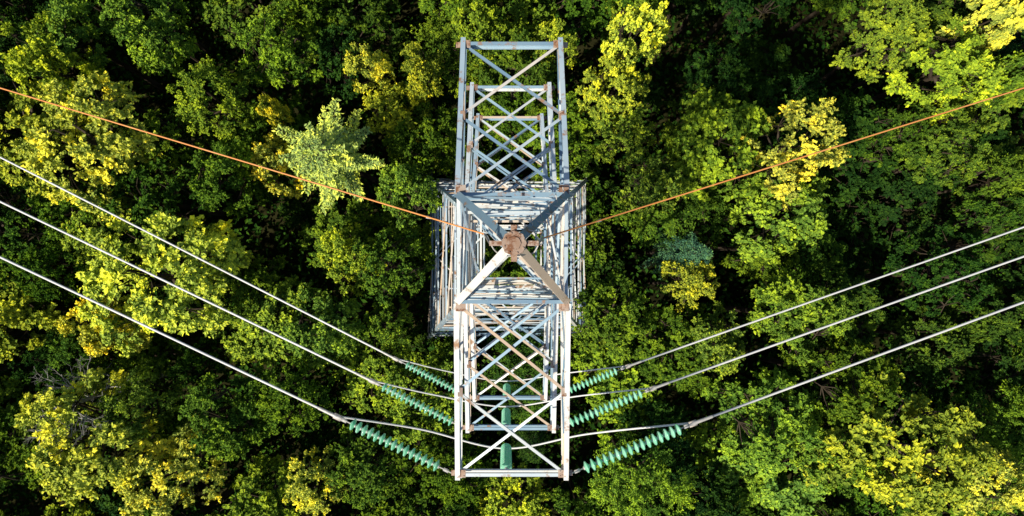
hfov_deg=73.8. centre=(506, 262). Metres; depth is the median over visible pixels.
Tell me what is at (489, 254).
bush
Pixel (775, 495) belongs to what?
broadleaf tree
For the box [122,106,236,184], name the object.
broadleaf tree
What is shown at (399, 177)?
broadleaf tree
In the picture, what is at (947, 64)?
broadleaf tree
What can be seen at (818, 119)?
broadleaf tree
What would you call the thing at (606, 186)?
bush
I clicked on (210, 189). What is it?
broadleaf tree
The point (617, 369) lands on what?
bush
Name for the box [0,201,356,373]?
power line cable
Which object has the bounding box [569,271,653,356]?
broadleaf tree
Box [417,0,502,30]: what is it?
broadleaf tree
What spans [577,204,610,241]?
bush
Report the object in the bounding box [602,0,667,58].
broadleaf tree
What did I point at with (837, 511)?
broadleaf tree
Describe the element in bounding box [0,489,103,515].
broadleaf tree
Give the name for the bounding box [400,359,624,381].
jumper cable
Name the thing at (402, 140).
broadleaf tree
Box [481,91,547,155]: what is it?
broadleaf tree
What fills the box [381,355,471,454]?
broadleaf tree
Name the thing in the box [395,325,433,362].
bush
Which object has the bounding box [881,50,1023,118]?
broadleaf tree
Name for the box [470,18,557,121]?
broadleaf tree
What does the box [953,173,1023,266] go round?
broadleaf tree
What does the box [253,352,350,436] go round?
broadleaf tree
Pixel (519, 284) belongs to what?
bush
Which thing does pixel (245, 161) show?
ground wire
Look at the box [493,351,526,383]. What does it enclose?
bush
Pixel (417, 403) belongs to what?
glass insulator string
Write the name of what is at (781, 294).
broadleaf tree
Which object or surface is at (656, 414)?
broadleaf tree
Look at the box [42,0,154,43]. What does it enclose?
broadleaf tree
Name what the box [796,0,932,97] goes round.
broadleaf tree
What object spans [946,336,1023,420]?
broadleaf tree
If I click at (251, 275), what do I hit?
broadleaf tree
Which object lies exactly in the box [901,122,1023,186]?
broadleaf tree
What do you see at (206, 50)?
broadleaf tree
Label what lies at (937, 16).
broadleaf tree
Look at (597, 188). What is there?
bush
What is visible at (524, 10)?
broadleaf tree
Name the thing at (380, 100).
broadleaf tree
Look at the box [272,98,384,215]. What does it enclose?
pine tree
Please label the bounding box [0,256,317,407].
power line cable
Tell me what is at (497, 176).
bush
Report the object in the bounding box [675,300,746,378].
broadleaf tree
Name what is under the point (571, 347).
bush
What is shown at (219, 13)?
broadleaf tree
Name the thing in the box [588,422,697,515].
broadleaf tree
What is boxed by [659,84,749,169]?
broadleaf tree
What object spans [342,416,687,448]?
jumper cable
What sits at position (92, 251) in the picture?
broadleaf tree
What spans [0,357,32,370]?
broadleaf tree
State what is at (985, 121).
broadleaf tree
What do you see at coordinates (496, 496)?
broadleaf tree
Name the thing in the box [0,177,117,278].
broadleaf tree
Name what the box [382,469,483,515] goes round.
broadleaf tree
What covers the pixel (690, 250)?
spruce tree
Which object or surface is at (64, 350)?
broadleaf tree
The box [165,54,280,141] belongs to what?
broadleaf tree
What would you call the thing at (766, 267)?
broadleaf tree
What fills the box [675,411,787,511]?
broadleaf tree
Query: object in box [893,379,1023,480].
broadleaf tree
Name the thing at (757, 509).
broadleaf tree
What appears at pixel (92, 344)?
broadleaf tree
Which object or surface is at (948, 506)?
broadleaf tree
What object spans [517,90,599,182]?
broadleaf tree
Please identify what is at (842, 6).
broadleaf tree
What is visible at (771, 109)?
broadleaf tree
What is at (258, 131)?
broadleaf tree
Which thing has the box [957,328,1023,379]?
broadleaf tree
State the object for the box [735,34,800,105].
broadleaf tree
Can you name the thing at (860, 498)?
broadleaf tree
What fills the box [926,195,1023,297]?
broadleaf tree
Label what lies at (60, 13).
broadleaf tree
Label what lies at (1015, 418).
broadleaf tree
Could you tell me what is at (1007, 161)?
broadleaf tree
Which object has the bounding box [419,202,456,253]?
bush
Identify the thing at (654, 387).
dead end clamp
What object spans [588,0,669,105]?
broadleaf tree
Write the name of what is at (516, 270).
bush
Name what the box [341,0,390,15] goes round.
broadleaf tree
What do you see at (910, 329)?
broadleaf tree
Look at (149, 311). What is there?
broadleaf tree
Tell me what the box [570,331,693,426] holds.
broadleaf tree
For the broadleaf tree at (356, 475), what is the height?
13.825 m
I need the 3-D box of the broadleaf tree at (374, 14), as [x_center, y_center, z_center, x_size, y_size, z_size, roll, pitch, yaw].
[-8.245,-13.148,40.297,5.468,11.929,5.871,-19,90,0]
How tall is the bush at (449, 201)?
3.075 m
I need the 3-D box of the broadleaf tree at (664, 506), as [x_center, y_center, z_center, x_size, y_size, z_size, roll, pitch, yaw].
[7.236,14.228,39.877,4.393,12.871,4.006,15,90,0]
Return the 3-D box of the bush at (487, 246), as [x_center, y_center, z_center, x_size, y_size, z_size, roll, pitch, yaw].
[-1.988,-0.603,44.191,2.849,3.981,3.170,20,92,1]
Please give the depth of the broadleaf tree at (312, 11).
34.55 m
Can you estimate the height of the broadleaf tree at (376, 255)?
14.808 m
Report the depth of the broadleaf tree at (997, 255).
42.83 m
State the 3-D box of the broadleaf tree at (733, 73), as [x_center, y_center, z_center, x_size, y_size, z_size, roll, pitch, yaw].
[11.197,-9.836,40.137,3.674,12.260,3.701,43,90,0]
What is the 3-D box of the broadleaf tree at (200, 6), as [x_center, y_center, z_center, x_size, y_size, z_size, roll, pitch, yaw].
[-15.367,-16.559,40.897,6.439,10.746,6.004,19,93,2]
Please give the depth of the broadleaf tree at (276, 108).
34.39 m
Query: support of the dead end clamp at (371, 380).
attached to the glass insulator string at (417, 403)
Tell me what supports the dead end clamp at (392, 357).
attached to the glass insulator string at (419, 371)
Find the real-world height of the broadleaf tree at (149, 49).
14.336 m
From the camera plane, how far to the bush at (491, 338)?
42.63 m
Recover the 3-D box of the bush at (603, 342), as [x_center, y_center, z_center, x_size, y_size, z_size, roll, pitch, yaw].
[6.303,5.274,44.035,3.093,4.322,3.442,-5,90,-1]
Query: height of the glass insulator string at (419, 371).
0.590 m
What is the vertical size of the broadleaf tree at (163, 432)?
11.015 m
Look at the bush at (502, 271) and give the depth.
42.71 m
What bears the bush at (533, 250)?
on the ground
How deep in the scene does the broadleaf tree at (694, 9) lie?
38.87 m
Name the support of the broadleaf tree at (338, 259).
on the ground
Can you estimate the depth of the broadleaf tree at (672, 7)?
38.76 m
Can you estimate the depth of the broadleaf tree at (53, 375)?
35.56 m
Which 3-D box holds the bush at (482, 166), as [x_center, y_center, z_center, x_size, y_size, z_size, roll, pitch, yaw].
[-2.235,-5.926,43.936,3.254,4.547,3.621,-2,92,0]
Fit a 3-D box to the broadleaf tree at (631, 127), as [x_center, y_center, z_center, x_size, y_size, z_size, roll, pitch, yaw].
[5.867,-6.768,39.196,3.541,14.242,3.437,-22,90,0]
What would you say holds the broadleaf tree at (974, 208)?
on the ground
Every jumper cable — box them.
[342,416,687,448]
[376,381,647,406]
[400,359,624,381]
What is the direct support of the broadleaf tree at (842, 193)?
on the ground
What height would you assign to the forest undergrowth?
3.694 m
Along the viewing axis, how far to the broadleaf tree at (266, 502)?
34.87 m
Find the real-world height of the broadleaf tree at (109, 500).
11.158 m
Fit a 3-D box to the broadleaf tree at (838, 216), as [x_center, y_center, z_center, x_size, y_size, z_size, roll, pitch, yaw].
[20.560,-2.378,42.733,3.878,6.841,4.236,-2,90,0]
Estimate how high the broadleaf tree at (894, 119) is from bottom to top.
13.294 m
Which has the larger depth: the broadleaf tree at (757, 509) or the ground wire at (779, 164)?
the broadleaf tree at (757, 509)
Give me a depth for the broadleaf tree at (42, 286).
34.46 m
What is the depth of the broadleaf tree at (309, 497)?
33.94 m
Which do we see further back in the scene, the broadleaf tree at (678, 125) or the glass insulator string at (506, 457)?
the broadleaf tree at (678, 125)
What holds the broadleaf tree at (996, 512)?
on the ground
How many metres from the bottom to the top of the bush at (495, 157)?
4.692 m
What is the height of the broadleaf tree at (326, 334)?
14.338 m
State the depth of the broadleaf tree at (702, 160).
33.00 m
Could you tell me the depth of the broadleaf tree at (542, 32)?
33.94 m
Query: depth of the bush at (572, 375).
43.39 m
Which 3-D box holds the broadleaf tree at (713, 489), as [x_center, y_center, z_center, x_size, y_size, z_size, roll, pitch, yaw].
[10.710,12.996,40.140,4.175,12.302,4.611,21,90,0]
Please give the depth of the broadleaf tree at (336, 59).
35.34 m
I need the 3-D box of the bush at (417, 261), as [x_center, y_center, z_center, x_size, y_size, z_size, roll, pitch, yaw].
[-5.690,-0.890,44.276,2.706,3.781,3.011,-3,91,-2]
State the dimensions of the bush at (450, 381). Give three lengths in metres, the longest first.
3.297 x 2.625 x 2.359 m
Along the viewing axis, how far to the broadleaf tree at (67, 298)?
36.62 m
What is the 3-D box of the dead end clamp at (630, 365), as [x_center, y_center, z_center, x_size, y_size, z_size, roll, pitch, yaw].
[4.206,3.332,22.469,0.602,0.129,0.120,-18,90,0]
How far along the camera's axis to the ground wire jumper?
11.16 m
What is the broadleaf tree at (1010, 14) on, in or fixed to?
on the ground
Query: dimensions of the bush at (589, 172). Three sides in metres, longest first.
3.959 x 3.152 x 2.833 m
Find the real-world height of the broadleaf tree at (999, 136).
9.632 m
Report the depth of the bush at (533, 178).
42.52 m
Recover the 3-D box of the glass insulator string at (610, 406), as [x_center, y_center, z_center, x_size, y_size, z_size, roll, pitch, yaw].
[2.693,3.908,18.399,2.820,0.610,0.260,-20,90,0]
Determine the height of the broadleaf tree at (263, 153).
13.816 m
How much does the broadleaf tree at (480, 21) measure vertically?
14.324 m
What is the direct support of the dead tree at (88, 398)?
on the ground
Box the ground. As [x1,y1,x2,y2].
[0,0,1023,515]
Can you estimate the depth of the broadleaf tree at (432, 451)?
35.07 m
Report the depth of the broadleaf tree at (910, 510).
38.16 m
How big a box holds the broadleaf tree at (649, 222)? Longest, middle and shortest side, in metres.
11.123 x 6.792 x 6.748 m
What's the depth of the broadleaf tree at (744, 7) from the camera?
37.08 m
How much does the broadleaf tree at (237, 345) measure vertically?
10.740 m
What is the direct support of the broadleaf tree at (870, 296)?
on the ground
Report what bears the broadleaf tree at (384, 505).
on the ground
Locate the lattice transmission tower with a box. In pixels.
[418,37,597,479]
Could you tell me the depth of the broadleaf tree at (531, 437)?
37.06 m
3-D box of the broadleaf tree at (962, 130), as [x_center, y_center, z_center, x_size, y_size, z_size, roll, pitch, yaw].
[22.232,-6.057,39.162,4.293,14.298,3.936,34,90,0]
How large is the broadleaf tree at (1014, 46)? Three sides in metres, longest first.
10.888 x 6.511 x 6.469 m
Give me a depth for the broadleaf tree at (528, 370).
36.70 m
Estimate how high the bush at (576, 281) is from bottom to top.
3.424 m
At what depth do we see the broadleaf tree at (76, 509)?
37.15 m
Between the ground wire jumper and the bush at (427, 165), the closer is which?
the ground wire jumper
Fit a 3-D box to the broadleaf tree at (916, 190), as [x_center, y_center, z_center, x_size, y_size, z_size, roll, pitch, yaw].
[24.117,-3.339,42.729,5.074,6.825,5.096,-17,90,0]
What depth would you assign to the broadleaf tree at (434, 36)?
35.85 m
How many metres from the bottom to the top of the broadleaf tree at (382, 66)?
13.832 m
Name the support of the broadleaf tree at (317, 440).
on the ground
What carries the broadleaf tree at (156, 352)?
on the ground
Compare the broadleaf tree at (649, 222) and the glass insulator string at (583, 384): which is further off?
the broadleaf tree at (649, 222)
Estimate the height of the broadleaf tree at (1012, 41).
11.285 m
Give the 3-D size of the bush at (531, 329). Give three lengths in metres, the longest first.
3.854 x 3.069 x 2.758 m
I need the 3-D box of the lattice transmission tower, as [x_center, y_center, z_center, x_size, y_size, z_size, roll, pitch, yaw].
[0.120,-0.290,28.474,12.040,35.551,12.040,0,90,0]
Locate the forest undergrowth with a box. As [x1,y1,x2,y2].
[0,0,1023,515]
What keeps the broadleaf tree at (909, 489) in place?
on the ground
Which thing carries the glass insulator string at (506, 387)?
attached to the lattice transmission tower
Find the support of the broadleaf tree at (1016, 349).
on the ground
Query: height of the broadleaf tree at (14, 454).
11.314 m
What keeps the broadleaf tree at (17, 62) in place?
on the ground
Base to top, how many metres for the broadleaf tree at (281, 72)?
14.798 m
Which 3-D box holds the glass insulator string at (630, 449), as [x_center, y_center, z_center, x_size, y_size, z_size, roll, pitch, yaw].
[2.731,3.990,14.699,2.884,0.628,0.260,-19,90,0]
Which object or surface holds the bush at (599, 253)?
on the ground
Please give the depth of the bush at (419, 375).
43.33 m
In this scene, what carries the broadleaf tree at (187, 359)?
on the ground
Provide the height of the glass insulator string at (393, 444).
0.614 m
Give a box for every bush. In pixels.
[388,140,434,179]
[394,327,420,352]
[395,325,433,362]
[401,351,431,389]
[405,230,437,267]
[407,170,434,203]
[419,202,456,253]
[424,145,455,174]
[425,355,453,388]
[427,334,478,383]
[429,328,463,370]
[433,184,456,214]
[443,248,497,292]
[445,144,494,189]
[453,234,497,273]
[472,124,517,175]
[476,231,496,252]
[479,170,504,196]
[479,246,520,284]
[485,304,535,343]
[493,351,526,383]
[504,317,542,354]
[505,273,539,312]
[508,252,543,284]
[526,231,568,265]
[527,168,578,209]
[529,221,585,260]
[548,353,578,386]
[549,327,592,366]
[559,304,612,350]
[568,148,602,191]
[568,279,590,315]
[570,182,606,220]
[572,223,615,269]
[574,165,601,195]
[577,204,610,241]
[579,256,629,298]
[584,339,631,391]
[593,349,633,388]
[595,180,625,209]
[598,323,624,350]
[599,298,619,326]
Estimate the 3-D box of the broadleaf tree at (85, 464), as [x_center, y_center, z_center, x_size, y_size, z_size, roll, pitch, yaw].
[-21.027,8.864,38.669,6.517,15.282,6.583,-21,90,0]
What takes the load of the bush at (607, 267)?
on the ground
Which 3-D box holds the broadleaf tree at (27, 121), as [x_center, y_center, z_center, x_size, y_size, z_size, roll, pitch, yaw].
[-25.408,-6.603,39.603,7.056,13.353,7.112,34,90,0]
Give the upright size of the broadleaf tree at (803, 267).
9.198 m
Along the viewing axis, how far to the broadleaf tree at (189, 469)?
33.66 m
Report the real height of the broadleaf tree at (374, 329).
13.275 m
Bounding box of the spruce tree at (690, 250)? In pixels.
[638,228,713,279]
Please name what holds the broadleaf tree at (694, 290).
on the ground
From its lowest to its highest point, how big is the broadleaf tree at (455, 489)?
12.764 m
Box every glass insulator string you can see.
[340,417,450,472]
[375,381,454,425]
[398,359,464,394]
[500,443,511,468]
[501,408,510,423]
[503,383,510,394]
[557,367,625,394]
[559,388,649,427]
[572,423,689,473]
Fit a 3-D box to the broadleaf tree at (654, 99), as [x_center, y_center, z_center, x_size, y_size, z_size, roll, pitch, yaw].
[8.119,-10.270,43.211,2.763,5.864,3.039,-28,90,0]
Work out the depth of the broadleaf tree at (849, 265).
40.97 m
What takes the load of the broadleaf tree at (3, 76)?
on the ground
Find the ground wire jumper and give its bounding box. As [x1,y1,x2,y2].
[486,234,537,256]
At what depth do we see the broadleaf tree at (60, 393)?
40.69 m
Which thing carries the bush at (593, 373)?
on the ground
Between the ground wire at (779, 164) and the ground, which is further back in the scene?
the ground
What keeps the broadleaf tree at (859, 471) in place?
on the ground
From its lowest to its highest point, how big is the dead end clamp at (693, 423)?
0.131 m
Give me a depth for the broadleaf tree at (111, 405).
33.92 m
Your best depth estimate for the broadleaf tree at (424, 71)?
33.87 m
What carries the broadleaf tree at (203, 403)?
on the ground
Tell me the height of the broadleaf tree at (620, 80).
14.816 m
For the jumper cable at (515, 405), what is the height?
1.532 m
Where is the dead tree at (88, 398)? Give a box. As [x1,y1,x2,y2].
[22,355,183,458]
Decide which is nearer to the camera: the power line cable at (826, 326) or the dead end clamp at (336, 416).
the dead end clamp at (336, 416)
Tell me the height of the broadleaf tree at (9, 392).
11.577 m
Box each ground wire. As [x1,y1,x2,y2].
[0,87,483,233]
[544,87,1023,238]
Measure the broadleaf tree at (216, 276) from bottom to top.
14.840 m
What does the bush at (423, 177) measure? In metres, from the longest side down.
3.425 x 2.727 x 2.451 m
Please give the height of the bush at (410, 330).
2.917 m
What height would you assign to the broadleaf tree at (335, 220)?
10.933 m
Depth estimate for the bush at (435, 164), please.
43.63 m
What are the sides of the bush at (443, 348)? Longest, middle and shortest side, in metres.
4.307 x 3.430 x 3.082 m
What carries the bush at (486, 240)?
on the ground
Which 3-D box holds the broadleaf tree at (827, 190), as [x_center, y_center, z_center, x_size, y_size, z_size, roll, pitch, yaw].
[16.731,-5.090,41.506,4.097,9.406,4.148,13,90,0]
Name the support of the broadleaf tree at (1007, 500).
on the ground
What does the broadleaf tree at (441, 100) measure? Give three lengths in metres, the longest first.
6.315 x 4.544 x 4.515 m
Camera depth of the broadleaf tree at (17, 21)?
37.46 m
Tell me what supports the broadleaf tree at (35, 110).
on the ground
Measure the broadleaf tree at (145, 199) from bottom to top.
13.157 m
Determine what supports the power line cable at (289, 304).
attached to the glass insulator string at (419, 371)
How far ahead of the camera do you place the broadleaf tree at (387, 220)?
37.51 m
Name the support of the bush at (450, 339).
on the ground
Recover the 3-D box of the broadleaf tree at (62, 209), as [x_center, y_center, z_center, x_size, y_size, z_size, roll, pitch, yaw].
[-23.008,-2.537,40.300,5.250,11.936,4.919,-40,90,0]
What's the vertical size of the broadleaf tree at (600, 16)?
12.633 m
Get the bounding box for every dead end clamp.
[317,406,341,420]
[356,373,375,383]
[383,352,398,361]
[625,361,641,368]
[649,382,669,390]
[688,415,713,427]
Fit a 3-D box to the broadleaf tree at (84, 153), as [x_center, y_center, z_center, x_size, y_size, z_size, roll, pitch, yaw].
[-20.119,-5.804,38.419,6.480,15.804,6.484,-37,90,0]
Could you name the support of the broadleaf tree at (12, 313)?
on the ground
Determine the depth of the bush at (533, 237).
42.45 m
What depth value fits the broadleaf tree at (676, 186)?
33.80 m
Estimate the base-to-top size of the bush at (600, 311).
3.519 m
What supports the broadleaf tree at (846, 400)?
on the ground
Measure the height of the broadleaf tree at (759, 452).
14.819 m
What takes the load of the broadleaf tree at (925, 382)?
on the ground
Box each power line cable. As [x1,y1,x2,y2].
[0,156,382,352]
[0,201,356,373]
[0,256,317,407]
[641,226,1023,361]
[669,255,1023,382]
[714,301,1023,416]
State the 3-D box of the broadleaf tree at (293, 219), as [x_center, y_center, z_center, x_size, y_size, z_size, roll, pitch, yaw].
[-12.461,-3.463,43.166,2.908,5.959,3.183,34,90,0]
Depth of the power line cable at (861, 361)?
15.43 m
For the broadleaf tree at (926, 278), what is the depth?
34.87 m
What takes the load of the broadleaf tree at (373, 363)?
on the ground
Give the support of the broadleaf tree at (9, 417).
on the ground
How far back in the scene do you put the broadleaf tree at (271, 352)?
34.75 m
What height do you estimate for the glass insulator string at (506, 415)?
2.008 m
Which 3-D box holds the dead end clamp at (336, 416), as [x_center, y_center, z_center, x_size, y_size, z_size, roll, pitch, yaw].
[-3.873,3.297,14.969,0.602,0.129,0.120,23,90,0]
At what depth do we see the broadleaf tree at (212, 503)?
37.72 m
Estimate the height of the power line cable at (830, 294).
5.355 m
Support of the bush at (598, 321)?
on the ground
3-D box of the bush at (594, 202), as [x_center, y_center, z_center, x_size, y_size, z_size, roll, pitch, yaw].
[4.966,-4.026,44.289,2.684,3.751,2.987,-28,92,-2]
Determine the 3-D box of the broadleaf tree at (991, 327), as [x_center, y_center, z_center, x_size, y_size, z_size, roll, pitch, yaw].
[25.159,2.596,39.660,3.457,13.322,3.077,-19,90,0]
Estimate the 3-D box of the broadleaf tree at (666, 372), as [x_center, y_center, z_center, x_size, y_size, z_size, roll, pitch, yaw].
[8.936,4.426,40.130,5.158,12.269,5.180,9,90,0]
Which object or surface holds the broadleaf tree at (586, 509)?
on the ground
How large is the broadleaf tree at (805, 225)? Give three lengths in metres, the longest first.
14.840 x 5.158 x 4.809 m
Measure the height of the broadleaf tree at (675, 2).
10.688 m
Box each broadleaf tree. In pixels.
[0,0,90,57]
[0,10,162,121]
[0,28,96,107]
[0,56,97,198]
[0,80,70,164]
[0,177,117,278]
[0,240,127,323]
[0,273,122,362]
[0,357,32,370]
[0,375,73,444]
[0,384,102,493]
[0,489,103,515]
[2,408,133,490]
[5,240,124,301]
[7,330,118,392]
[8,71,204,221]
[13,367,187,507]
[20,174,136,266]
[24,0,173,96]
[40,321,176,382]
[40,349,129,413]
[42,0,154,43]
[43,490,161,515]
[54,290,214,357]
[56,191,183,288]
[75,206,263,357]
[86,475,191,515]
[89,139,233,257]
[93,357,229,443]
[94,321,209,404]
[96,0,216,60]
[98,0,236,85]
[116,413,238,515]
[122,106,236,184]
[142,397,231,474]
[143,472,248,515]
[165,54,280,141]
[167,337,267,388]
[176,136,277,218]
[178,363,297,462]
[183,227,297,290]
[185,0,271,16]
[198,283,289,364]
[201,0,347,87]
[206,451,327,515]
[215,254,310,323]
[221,90,315,205]
[231,2,342,106]
[239,270,349,372]
[249,132,318,198]
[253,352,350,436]
[256,93,301,131]
[276,0,348,51]
[277,181,325,229]
[280,288,370,360]
[282,432,360,515]
[295,18,373,99]
[298,197,377,279]
[299,416,350,467]
[310,0,410,76]
[317,222,387,296]
[322,418,407,509]
[332,334,416,413]
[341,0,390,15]
[341,228,436,309]
[343,42,395,100]
[344,211,433,294]
[351,475,445,515]
[360,296,422,351]
[362,80,434,157]
[374,159,443,232]
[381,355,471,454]
[381,389,471,480]
[382,95,466,174]
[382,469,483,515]
[399,47,458,112]
[400,41,444,131]
[409,1,490,97]
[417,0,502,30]
[419,431,492,509]
[447,0,509,81]
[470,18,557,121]
[475,454,551,515]
[478,328,571,423]
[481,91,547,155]
[484,0,563,52]
[496,400,558,463]
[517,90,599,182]
[528,18,578,83]
[543,0,637,45]
[544,476,628,515]
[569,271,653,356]
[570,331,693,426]
[575,53,651,134]
[586,97,658,163]
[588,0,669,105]
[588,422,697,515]
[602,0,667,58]
[610,147,740,252]
[614,398,697,488]
[616,70,663,114]
[617,152,689,218]
[617,485,677,515]
[627,300,721,399]
[633,0,680,14]
[648,258,719,312]
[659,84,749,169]
[660,463,740,515]
[665,0,715,18]
[665,83,771,205]
[672,0,732,42]
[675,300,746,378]
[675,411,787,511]
[676,43,751,119]
[692,366,824,470]
[697,0,795,47]
[699,483,789,515]
[702,395,830,515]
[707,213,799,281]
[715,268,854,365]
[716,96,851,209]
[720,172,830,263]
[729,67,865,190]
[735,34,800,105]
[756,337,905,425]
[757,224,847,306]
[766,162,839,200]
[767,403,882,498]
[773,254,888,353]
[778,0,873,41]
[787,86,898,207]
[789,498,848,515]
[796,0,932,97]
[799,359,1004,515]
[819,189,884,257]
[822,252,870,302]
[831,448,911,515]
[838,103,992,186]
[847,301,974,373]
[848,0,1023,90]
[850,422,1023,515]
[851,101,935,169]
[852,14,1006,125]
[854,221,994,321]
[855,0,982,65]
[859,170,950,253]
[875,341,951,413]
[878,151,1023,212]
[878,188,1023,243]
[880,282,1023,343]
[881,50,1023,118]
[881,117,1015,199]
[884,48,1023,137]
[886,469,965,515]
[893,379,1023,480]
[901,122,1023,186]
[925,459,1023,515]
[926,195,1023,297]
[945,505,1020,515]
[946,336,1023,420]
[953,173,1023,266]
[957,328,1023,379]
[959,29,1023,79]
[961,410,1023,481]
[966,229,1022,269]
[974,335,1023,390]
[980,0,1023,68]

